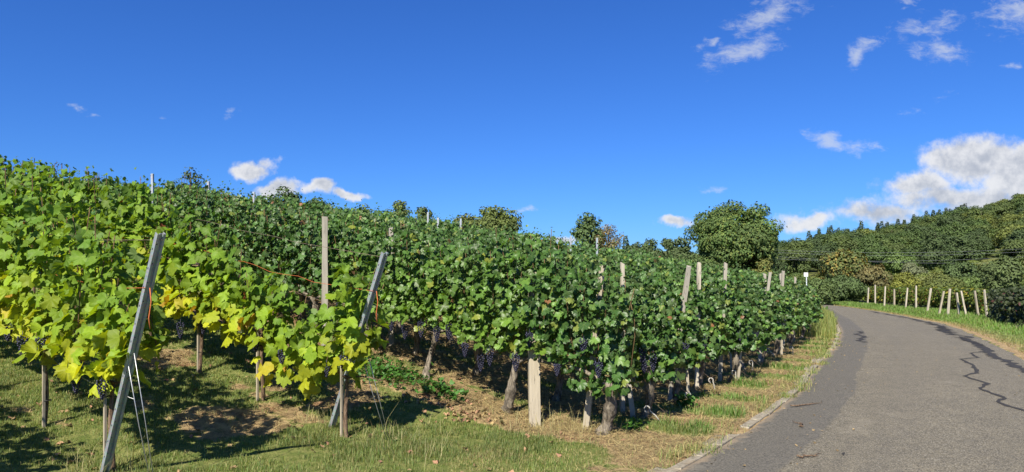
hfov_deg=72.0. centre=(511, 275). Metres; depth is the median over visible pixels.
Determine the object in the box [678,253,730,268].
shrub
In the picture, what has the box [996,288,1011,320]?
grapevine
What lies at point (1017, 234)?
broadleaf tree
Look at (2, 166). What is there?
grapevine
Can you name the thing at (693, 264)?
grapevine
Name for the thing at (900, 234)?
broadleaf tree
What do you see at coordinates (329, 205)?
grapevine
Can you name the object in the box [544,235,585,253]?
grapevine
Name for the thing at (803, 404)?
twig
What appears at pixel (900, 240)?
broadleaf tree
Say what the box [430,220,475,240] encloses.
grapevine
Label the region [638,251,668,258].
broadleaf tree
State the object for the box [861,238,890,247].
broadleaf tree
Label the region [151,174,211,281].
grapevine
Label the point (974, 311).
grapevine
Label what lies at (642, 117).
sky
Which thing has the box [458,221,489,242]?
grapevine
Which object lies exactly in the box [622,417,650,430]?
ground cover
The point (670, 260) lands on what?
grapevine
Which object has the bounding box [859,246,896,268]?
broadleaf tree
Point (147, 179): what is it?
grapevine
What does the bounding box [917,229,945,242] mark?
broadleaf tree
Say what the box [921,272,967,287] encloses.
shrub
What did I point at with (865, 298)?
grapevine
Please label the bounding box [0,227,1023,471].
ground
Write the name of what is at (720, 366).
wooden post
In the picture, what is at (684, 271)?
grapevine
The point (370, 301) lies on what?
steel post
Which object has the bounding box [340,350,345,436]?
vine stake
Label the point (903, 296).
grapevine
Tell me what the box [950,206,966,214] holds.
broadleaf tree
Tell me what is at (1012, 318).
grapevine
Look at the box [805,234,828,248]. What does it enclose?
broadleaf tree
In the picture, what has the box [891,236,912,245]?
broadleaf tree
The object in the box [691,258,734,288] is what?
grapevine
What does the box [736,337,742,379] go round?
vine stake
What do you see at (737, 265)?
grapevine
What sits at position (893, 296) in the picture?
wooden post
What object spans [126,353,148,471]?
anchor wire
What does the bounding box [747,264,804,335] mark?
grapevine
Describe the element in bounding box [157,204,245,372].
grapevine
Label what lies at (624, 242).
conifer
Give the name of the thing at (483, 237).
grapevine
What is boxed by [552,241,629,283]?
grapevine
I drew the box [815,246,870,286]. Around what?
broadleaf tree
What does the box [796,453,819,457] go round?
twig
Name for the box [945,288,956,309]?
grapevine
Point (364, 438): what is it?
dry bents
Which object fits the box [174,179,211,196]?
grapevine
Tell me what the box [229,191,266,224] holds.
grapevine
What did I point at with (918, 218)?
broadleaf tree
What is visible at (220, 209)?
grapevine
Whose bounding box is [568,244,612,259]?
grapevine
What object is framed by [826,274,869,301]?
shrub
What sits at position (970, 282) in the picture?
shrub
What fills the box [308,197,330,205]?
broadleaf tree
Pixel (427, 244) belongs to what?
grapevine
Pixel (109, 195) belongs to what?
grapevine
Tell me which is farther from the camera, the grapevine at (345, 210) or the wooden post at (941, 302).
the wooden post at (941, 302)
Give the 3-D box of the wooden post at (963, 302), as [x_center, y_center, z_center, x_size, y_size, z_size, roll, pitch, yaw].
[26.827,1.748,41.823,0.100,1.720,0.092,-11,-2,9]
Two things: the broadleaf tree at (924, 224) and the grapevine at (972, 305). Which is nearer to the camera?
the grapevine at (972, 305)
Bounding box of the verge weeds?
[658,304,845,461]
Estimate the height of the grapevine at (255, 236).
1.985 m
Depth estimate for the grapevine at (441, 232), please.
13.33 m
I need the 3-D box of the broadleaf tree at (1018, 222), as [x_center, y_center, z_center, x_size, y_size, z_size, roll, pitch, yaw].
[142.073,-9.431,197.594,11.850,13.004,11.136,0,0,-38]
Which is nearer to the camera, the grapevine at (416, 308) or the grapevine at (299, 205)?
the grapevine at (416, 308)
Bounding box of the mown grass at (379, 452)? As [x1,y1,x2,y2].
[0,284,759,471]
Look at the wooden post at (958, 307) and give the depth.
42.57 m
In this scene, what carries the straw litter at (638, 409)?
on the ground at (274, 453)
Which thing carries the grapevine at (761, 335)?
on the ground at (274, 453)
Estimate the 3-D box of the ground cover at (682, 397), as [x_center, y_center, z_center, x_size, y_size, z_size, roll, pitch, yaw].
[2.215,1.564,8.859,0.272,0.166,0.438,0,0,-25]
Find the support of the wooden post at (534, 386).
on the ground at (274, 453)
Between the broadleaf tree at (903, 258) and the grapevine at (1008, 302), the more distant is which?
the broadleaf tree at (903, 258)
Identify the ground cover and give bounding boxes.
[324,345,375,375]
[356,353,454,394]
[412,375,476,400]
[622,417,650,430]
[674,393,699,406]
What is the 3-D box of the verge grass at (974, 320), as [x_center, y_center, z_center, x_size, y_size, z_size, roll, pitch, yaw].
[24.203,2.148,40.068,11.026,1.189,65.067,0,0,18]
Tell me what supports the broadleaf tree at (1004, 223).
on the ground at (274, 453)
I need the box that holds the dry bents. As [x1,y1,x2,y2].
[47,394,627,471]
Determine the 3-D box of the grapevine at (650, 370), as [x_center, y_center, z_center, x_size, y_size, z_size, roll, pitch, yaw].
[1.415,0.703,8.233,1.167,2.045,0.718,0,0,36]
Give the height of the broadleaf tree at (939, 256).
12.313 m
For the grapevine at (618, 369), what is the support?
on the ground at (274, 453)
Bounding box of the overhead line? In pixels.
[787,249,1012,252]
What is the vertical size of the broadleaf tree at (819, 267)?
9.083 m
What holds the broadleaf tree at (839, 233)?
on the ground at (274, 453)
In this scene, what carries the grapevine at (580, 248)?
on the ground at (274, 453)
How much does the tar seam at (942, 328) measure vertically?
0.269 m
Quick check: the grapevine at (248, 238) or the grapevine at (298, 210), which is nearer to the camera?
the grapevine at (248, 238)
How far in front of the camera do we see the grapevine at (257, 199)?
18.18 m
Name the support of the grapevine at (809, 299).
on the ground at (274, 453)
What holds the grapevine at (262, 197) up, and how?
on the ground at (274, 453)
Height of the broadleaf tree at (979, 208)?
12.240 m
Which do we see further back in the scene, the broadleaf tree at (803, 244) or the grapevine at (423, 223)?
the broadleaf tree at (803, 244)
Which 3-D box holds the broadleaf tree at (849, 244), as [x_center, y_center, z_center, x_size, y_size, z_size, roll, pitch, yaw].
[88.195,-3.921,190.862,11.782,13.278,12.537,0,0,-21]
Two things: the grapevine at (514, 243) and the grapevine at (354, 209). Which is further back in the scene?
the grapevine at (354, 209)
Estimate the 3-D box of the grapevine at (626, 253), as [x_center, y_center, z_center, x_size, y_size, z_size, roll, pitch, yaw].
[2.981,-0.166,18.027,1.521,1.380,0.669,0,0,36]
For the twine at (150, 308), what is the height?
0.301 m
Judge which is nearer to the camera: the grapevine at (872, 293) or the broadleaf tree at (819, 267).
the grapevine at (872, 293)
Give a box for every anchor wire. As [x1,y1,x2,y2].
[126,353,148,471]
[134,353,152,471]
[363,360,386,439]
[368,356,388,437]
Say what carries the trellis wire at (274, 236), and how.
attached to the steel post at (370, 301)
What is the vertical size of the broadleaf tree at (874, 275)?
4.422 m
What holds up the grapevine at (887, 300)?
on the ground at (274, 453)
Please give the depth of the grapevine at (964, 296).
46.30 m
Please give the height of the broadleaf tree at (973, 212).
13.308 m
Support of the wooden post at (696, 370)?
on the ground at (274, 453)
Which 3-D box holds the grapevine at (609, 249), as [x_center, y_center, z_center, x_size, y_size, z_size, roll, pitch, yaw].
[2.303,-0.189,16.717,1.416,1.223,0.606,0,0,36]
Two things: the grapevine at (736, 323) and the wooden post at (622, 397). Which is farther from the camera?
the grapevine at (736, 323)
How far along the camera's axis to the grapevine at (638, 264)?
14.63 m
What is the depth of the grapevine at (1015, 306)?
29.50 m
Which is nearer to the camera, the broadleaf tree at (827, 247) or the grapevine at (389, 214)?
the grapevine at (389, 214)
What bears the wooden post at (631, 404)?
on the ground at (274, 453)
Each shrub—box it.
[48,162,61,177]
[173,167,205,190]
[594,222,627,250]
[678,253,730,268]
[752,257,773,277]
[791,274,812,287]
[803,278,842,304]
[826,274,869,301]
[890,272,924,286]
[901,262,928,275]
[915,271,943,281]
[915,273,932,277]
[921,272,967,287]
[925,266,938,271]
[959,275,983,288]
[965,259,980,266]
[976,261,987,268]
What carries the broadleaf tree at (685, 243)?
on the ground at (274, 453)
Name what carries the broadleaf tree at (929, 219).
on the ground at (274, 453)
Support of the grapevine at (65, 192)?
on the ground at (274, 453)
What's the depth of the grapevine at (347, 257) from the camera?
11.01 m
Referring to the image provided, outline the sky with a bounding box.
[0,0,1023,253]
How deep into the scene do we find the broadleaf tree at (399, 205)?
94.12 m
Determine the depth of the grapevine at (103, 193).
10.00 m
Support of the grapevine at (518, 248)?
on the ground at (274, 453)
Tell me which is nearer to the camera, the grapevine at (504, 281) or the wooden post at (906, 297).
the grapevine at (504, 281)
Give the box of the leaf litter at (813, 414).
[706,331,1018,471]
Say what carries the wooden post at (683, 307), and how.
on the ground at (274, 453)
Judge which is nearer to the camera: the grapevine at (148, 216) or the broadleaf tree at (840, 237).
the grapevine at (148, 216)
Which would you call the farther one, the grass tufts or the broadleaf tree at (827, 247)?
the broadleaf tree at (827, 247)
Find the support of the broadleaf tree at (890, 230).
on the ground at (274, 453)
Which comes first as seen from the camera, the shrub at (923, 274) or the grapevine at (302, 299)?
the grapevine at (302, 299)
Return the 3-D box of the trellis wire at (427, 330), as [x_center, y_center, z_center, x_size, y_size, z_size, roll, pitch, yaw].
[-3.248,0.250,10.516,10.384,1.806,0.148,0,0,37]
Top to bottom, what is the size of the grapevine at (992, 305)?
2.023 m
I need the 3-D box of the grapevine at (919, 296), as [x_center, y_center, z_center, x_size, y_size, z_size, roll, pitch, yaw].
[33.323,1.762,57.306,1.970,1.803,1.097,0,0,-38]
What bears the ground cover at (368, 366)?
on the ground at (274, 453)
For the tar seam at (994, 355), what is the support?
on the road
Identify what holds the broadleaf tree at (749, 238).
on the ground at (274, 453)
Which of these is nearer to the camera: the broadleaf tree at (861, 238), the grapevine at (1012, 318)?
the grapevine at (1012, 318)
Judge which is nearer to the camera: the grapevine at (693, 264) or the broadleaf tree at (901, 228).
the grapevine at (693, 264)
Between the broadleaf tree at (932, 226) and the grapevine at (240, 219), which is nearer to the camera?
the grapevine at (240, 219)
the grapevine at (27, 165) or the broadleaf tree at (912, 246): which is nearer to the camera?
the grapevine at (27, 165)
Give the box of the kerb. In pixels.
[647,325,840,471]
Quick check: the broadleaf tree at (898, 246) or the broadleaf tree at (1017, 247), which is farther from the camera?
the broadleaf tree at (898, 246)
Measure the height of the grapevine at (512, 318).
2.252 m
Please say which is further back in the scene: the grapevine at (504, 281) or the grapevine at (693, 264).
the grapevine at (693, 264)
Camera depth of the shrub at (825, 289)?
61.05 m
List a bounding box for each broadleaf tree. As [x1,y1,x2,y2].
[267,184,302,206]
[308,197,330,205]
[359,203,372,213]
[384,200,412,217]
[414,206,434,220]
[452,213,477,225]
[471,205,523,232]
[569,212,605,251]
[628,242,652,255]
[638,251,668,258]
[641,238,663,252]
[660,238,684,257]
[664,236,693,254]
[666,248,691,261]
[683,199,787,270]
[771,252,788,275]
[778,240,790,246]
[778,249,785,257]
[780,247,811,274]
[781,240,816,253]
[788,236,804,242]
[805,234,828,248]
[808,247,820,267]
[811,240,839,265]
[812,237,863,258]
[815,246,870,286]
[818,251,835,271]
[825,231,848,240]
[827,234,850,242]
[838,228,853,235]
[850,230,864,238]
[851,235,887,265]
[852,228,876,235]
[853,263,893,302]
[856,232,891,244]
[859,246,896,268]
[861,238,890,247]
[869,231,886,237]
[880,234,906,244]
[881,227,898,233]
[882,242,909,252]
[882,250,918,273]
[886,223,896,228]
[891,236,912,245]
[893,223,907,234]
[893,231,919,237]
[896,222,932,234]
[898,247,920,265]
[902,229,924,244]
[905,242,923,263]
[908,215,927,224]
[908,221,930,231]
[916,236,959,268]
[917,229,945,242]
[918,230,950,244]
[920,214,947,226]
[926,223,942,232]
[931,214,959,227]
[935,211,952,216]
[936,221,971,235]
[936,233,969,249]
[939,260,981,281]
[941,244,961,263]
[947,234,996,262]
[949,209,966,218]
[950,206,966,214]
[952,214,965,221]
[953,221,968,231]
[963,233,994,256]
[964,208,996,222]
[964,227,995,248]
[965,205,984,211]
[966,237,982,257]
[967,223,996,239]
[968,218,996,238]
[971,213,999,229]
[975,255,1023,288]
[989,203,1016,215]
[992,223,1023,248]
[993,198,1008,205]
[994,213,1021,225]
[994,219,1023,239]
[994,220,1011,241]
[995,239,1023,261]
[997,227,1023,255]
[999,198,1023,210]
[1010,193,1023,200]
[1010,206,1023,214]
[1013,211,1023,221]
[1015,197,1023,205]
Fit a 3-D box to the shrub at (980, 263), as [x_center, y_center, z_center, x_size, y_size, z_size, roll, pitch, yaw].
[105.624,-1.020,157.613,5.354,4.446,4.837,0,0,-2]
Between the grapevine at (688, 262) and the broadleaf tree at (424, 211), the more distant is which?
the broadleaf tree at (424, 211)
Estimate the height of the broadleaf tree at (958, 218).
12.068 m
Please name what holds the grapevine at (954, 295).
on the ground at (274, 453)
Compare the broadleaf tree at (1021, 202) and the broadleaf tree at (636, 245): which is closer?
the broadleaf tree at (636, 245)
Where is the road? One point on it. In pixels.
(937, 411)
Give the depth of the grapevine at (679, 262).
17.24 m
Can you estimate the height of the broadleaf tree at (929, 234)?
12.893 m
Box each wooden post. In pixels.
[321,216,327,345]
[388,227,393,345]
[528,272,540,426]
[583,265,604,429]
[620,262,624,412]
[621,320,635,417]
[666,265,690,402]
[694,262,700,388]
[718,262,727,380]
[757,272,771,363]
[779,271,784,348]
[874,285,875,303]
[883,286,885,304]
[893,289,894,304]
[905,288,907,306]
[915,286,916,307]
[926,288,931,310]
[938,291,944,313]
[947,289,950,313]
[956,293,959,314]
[960,291,966,313]
[974,291,978,315]
[983,290,987,315]
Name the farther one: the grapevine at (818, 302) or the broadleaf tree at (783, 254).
the broadleaf tree at (783, 254)
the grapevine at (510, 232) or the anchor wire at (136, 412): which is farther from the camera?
the grapevine at (510, 232)
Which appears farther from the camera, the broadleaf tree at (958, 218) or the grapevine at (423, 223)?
the broadleaf tree at (958, 218)
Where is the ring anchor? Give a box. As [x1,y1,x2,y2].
[644,405,658,419]
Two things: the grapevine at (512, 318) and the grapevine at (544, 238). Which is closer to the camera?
the grapevine at (512, 318)
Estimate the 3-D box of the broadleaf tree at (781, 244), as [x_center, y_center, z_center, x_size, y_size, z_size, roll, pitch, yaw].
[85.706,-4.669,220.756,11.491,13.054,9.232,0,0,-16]
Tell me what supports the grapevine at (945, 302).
on the ground at (274, 453)
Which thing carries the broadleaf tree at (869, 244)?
on the ground at (274, 453)
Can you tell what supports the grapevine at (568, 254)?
on the ground at (274, 453)
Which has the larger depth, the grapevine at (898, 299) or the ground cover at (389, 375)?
the grapevine at (898, 299)
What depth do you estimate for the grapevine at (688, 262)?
22.37 m
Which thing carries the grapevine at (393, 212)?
on the ground at (274, 453)
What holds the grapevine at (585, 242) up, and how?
on the ground at (274, 453)
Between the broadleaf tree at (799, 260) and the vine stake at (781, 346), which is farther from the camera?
the broadleaf tree at (799, 260)
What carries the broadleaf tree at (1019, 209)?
on the ground at (274, 453)
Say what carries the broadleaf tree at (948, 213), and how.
on the ground at (274, 453)
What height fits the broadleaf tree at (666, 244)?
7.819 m
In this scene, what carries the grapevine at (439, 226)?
on the ground at (274, 453)
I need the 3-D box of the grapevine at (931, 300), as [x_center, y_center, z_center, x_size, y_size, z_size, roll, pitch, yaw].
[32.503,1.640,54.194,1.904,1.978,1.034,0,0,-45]
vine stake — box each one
[42,340,51,426]
[103,392,111,455]
[197,308,199,372]
[256,329,261,400]
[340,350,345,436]
[684,342,689,398]
[730,349,731,368]
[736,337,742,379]
[780,322,782,356]
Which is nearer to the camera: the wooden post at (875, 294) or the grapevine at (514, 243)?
the grapevine at (514, 243)
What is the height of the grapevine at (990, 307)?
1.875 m
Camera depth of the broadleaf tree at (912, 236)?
215.79 m
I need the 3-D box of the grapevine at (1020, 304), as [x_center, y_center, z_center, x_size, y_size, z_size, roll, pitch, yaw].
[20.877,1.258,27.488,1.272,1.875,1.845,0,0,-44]
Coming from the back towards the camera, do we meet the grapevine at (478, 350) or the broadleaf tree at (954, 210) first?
the broadleaf tree at (954, 210)
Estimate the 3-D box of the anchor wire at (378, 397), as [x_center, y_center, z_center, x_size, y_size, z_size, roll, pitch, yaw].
[-1.344,1.112,6.971,0.270,1.069,0.009,0,0,-19]
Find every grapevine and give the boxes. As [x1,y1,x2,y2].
[0,154,28,246]
[0,166,101,425]
[0,167,34,326]
[2,156,57,292]
[35,163,94,303]
[43,178,87,215]
[51,194,171,471]
[67,166,148,291]
[71,174,108,214]
[91,176,137,229]
[108,166,189,335]
[126,196,178,240]
[136,175,168,204]
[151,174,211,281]
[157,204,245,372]
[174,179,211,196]
[184,182,240,274]
[186,181,226,222]
[189,187,253,284]
[201,183,244,197]
[211,244,339,400]
[214,193,259,241]
[224,193,297,279]
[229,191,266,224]
[229,198,287,285]
[244,190,287,207]
[247,193,271,208]
[250,193,290,244]
[259,197,300,216]
[265,195,304,208]
[268,201,347,326]
[271,189,316,209]
[271,219,320,319]
[276,202,328,298]
[283,198,320,208]
[292,203,340,235]
[299,242,392,437]
[301,194,337,215]
[306,219,379,291]
[311,199,346,217]
[318,214,406,357]
[320,217,375,286]
[328,199,379,225]
[329,208,376,248]
[330,206,381,229]
[334,204,370,223]
[362,206,424,242]
[362,209,411,239]
[364,210,425,268]
[368,218,431,328]
[371,208,401,224]
[371,234,443,354]
[375,206,408,217]
[377,218,476,379]
[401,213,451,241]
[402,216,436,227]
[409,222,456,244]
[410,222,471,320]
[411,226,482,342]
[426,212,476,235]
[426,229,518,374]
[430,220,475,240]
[446,225,491,261]
[448,225,496,270]
[448,225,569,413]
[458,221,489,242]
[460,230,524,333]
[464,222,505,241]
[470,222,526,246]
[476,241,548,361]
[480,232,545,258]
[491,224,526,240]
[504,228,555,246]
[506,232,565,279]
[506,249,593,401]
[515,228,550,246]
[521,227,647,435]
[532,246,590,278]
[541,237,619,381]
[544,232,564,243]
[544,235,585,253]
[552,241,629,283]
[562,241,615,259]
[564,237,595,248]
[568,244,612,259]
[577,253,656,331]
[584,242,635,276]
[584,249,686,416]
[586,245,649,284]
[598,245,639,257]
[601,247,663,287]
[609,242,647,266]
[618,266,718,401]
[627,258,696,332]
[628,245,670,257]
[633,251,686,287]
[643,253,716,352]
[646,249,694,277]
[650,256,734,387]
[658,263,721,294]
[665,255,701,266]
[673,257,709,276]
[687,259,733,270]
[688,255,763,381]
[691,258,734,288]
[702,262,778,370]
[711,257,765,278]
[723,259,786,362]
[730,263,786,278]
[739,269,805,356]
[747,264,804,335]
[762,264,810,345]
[771,268,817,339]
[775,267,819,337]
[788,276,828,335]
[861,285,873,302]
[870,284,880,302]
[876,286,886,303]
[883,286,889,303]
[888,285,898,304]
[895,286,906,305]
[900,286,912,305]
[908,285,920,306]
[912,286,924,306]
[920,285,930,305]
[927,285,939,307]
[931,287,943,308]
[938,287,950,307]
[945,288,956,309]
[952,287,963,310]
[958,285,967,311]
[965,286,975,310]
[968,288,983,312]
[972,289,985,312]
[977,286,989,313]
[985,289,995,317]
[988,287,1018,318]
[988,288,997,318]
[991,288,1005,317]
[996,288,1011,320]
[999,285,1017,322]
[1004,284,1021,323]
[1008,287,1019,324]
[1013,290,1023,323]
[1014,285,1023,323]
[1018,286,1023,326]
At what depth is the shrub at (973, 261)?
164.13 m
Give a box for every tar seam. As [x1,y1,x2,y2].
[856,331,865,342]
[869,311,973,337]
[931,324,951,332]
[961,351,1023,410]
[963,338,1023,372]
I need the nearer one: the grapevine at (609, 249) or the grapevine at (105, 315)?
the grapevine at (105, 315)
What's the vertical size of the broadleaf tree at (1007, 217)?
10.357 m
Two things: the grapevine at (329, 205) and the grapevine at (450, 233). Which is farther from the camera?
the grapevine at (329, 205)
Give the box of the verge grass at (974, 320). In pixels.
[826,300,1023,353]
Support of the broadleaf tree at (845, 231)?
on the ground at (274, 453)
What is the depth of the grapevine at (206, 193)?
15.67 m
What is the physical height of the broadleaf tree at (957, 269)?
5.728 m
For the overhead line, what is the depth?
121.36 m
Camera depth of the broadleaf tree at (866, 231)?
262.66 m
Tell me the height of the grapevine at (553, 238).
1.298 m
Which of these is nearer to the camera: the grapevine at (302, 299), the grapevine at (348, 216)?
the grapevine at (302, 299)
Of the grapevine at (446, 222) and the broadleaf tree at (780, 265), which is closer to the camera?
the grapevine at (446, 222)
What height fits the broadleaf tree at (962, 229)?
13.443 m
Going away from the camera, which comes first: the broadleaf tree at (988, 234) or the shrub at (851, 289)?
the shrub at (851, 289)
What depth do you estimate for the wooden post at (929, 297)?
46.50 m
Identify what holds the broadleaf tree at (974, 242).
on the ground at (274, 453)
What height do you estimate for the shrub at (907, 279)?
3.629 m
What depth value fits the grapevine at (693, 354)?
9.06 m
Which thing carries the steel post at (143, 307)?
on the ground at (274, 453)
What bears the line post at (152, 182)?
on the ground at (274, 453)
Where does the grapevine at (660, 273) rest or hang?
on the ground at (274, 453)
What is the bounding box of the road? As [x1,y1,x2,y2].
[678,305,1023,471]
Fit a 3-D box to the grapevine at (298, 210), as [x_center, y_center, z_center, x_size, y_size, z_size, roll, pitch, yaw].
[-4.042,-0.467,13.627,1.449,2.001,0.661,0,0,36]
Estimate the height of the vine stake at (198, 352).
0.950 m
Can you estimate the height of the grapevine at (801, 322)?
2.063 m
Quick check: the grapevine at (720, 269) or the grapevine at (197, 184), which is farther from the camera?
the grapevine at (720, 269)
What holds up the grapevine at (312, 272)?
on the ground at (274, 453)
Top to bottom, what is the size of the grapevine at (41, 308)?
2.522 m
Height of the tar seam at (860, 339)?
0.132 m
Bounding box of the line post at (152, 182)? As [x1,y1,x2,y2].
[151,174,153,203]
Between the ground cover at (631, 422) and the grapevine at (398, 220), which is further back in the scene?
the grapevine at (398, 220)
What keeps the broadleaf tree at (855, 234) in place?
on the ground at (274, 453)
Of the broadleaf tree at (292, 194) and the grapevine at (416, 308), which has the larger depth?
the broadleaf tree at (292, 194)
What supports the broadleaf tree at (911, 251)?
on the ground at (274, 453)
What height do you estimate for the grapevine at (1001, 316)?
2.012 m
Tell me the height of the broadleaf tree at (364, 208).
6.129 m
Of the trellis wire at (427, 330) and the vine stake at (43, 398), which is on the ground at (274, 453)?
the vine stake at (43, 398)
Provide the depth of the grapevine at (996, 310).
34.61 m
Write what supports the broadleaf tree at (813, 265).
on the ground at (274, 453)
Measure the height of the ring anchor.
0.254 m
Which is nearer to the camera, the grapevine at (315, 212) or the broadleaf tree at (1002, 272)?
the grapevine at (315, 212)
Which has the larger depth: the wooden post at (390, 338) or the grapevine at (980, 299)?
the grapevine at (980, 299)
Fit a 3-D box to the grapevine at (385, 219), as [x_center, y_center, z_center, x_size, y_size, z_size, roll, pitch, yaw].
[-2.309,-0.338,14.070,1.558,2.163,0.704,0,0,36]
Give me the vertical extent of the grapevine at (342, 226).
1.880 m
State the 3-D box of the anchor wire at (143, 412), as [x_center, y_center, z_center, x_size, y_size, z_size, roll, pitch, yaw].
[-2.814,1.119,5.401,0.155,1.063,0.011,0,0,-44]
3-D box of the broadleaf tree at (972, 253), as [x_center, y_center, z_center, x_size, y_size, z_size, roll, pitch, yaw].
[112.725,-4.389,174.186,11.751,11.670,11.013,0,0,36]
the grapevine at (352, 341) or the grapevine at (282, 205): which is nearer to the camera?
the grapevine at (352, 341)
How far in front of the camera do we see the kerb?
7.61 m
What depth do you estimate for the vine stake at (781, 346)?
14.34 m
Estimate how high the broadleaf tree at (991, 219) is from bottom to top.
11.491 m
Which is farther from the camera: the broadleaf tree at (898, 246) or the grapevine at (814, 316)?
the broadleaf tree at (898, 246)
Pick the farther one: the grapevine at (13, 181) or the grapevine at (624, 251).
the grapevine at (624, 251)
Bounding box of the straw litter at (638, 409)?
[9,292,834,471]
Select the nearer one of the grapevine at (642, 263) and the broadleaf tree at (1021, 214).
the grapevine at (642, 263)
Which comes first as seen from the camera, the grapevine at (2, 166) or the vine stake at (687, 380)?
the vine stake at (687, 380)
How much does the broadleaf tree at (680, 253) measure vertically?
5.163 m
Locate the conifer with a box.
[621,236,629,251]
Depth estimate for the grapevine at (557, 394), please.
8.88 m
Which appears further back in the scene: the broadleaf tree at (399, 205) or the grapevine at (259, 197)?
the broadleaf tree at (399, 205)
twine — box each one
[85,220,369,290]
[148,288,151,328]
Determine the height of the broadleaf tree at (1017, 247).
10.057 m
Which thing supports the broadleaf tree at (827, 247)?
on the ground at (274, 453)
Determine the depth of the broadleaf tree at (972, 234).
198.29 m
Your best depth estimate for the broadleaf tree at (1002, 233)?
189.53 m
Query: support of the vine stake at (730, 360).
on the ground at (274, 453)
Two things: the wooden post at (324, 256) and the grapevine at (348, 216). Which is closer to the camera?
the wooden post at (324, 256)
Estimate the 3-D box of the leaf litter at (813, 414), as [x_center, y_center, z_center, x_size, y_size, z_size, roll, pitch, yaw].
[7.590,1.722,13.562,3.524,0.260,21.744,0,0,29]
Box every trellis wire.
[6,175,385,257]
[144,247,586,381]
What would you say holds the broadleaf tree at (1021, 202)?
on the ground at (274, 453)
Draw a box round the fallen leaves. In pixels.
[0,347,648,471]
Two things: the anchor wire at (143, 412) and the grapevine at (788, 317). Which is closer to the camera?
the anchor wire at (143, 412)
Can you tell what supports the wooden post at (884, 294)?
on the ground at (274, 453)
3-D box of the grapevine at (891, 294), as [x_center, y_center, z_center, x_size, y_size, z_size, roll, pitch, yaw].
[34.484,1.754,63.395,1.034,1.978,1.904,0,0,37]
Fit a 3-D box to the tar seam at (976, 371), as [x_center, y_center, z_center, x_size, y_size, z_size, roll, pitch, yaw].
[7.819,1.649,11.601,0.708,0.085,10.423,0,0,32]
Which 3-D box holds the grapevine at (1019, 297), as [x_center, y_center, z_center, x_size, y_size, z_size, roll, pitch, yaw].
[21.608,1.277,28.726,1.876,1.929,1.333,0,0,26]
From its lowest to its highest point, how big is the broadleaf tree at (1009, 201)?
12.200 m
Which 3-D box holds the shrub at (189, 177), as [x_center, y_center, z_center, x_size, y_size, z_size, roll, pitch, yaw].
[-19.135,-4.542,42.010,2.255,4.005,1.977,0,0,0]
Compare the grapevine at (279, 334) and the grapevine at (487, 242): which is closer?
the grapevine at (279, 334)
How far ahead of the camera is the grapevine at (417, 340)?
10.30 m
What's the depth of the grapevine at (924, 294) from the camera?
55.36 m
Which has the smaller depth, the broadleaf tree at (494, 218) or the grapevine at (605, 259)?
the grapevine at (605, 259)
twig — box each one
[790,402,816,405]
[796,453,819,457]
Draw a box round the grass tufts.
[636,334,830,435]
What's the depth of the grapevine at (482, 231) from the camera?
16.99 m
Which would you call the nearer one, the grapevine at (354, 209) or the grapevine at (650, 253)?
the grapevine at (354, 209)
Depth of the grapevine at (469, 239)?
15.82 m
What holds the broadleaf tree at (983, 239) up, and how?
on the ground at (274, 453)
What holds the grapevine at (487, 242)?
on the ground at (274, 453)
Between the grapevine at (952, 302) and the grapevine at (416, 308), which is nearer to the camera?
the grapevine at (416, 308)
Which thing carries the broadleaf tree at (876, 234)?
on the ground at (274, 453)
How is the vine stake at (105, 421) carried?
on the ground at (274, 453)
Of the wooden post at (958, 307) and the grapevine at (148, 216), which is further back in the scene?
the wooden post at (958, 307)
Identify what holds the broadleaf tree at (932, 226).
on the ground at (274, 453)
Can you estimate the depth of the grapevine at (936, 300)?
52.78 m
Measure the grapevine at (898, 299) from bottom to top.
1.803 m
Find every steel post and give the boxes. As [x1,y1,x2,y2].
[100,232,165,471]
[328,252,388,426]
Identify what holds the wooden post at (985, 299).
on the ground at (274, 453)
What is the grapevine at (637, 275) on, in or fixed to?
on the ground at (274, 453)
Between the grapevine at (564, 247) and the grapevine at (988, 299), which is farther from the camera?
the grapevine at (988, 299)
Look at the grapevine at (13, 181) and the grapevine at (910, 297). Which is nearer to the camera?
the grapevine at (13, 181)
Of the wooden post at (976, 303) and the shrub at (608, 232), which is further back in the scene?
the shrub at (608, 232)
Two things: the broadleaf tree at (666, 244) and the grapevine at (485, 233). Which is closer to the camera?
the grapevine at (485, 233)
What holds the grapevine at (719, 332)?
on the ground at (274, 453)
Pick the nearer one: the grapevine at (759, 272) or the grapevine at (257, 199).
the grapevine at (257, 199)
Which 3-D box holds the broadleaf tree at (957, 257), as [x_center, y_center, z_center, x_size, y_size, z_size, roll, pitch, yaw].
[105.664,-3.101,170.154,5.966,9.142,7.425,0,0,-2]
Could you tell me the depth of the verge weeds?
12.19 m
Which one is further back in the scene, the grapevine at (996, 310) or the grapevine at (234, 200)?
the grapevine at (996, 310)
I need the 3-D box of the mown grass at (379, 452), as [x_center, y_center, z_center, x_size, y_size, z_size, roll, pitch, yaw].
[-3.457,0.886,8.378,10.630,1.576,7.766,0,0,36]
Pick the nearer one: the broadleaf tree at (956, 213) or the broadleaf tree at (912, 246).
the broadleaf tree at (912, 246)
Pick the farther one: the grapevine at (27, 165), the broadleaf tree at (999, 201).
the broadleaf tree at (999, 201)
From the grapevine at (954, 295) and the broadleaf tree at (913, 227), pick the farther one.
the broadleaf tree at (913, 227)
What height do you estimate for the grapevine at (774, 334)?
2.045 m
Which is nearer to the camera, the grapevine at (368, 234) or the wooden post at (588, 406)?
the wooden post at (588, 406)
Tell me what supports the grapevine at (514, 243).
on the ground at (274, 453)

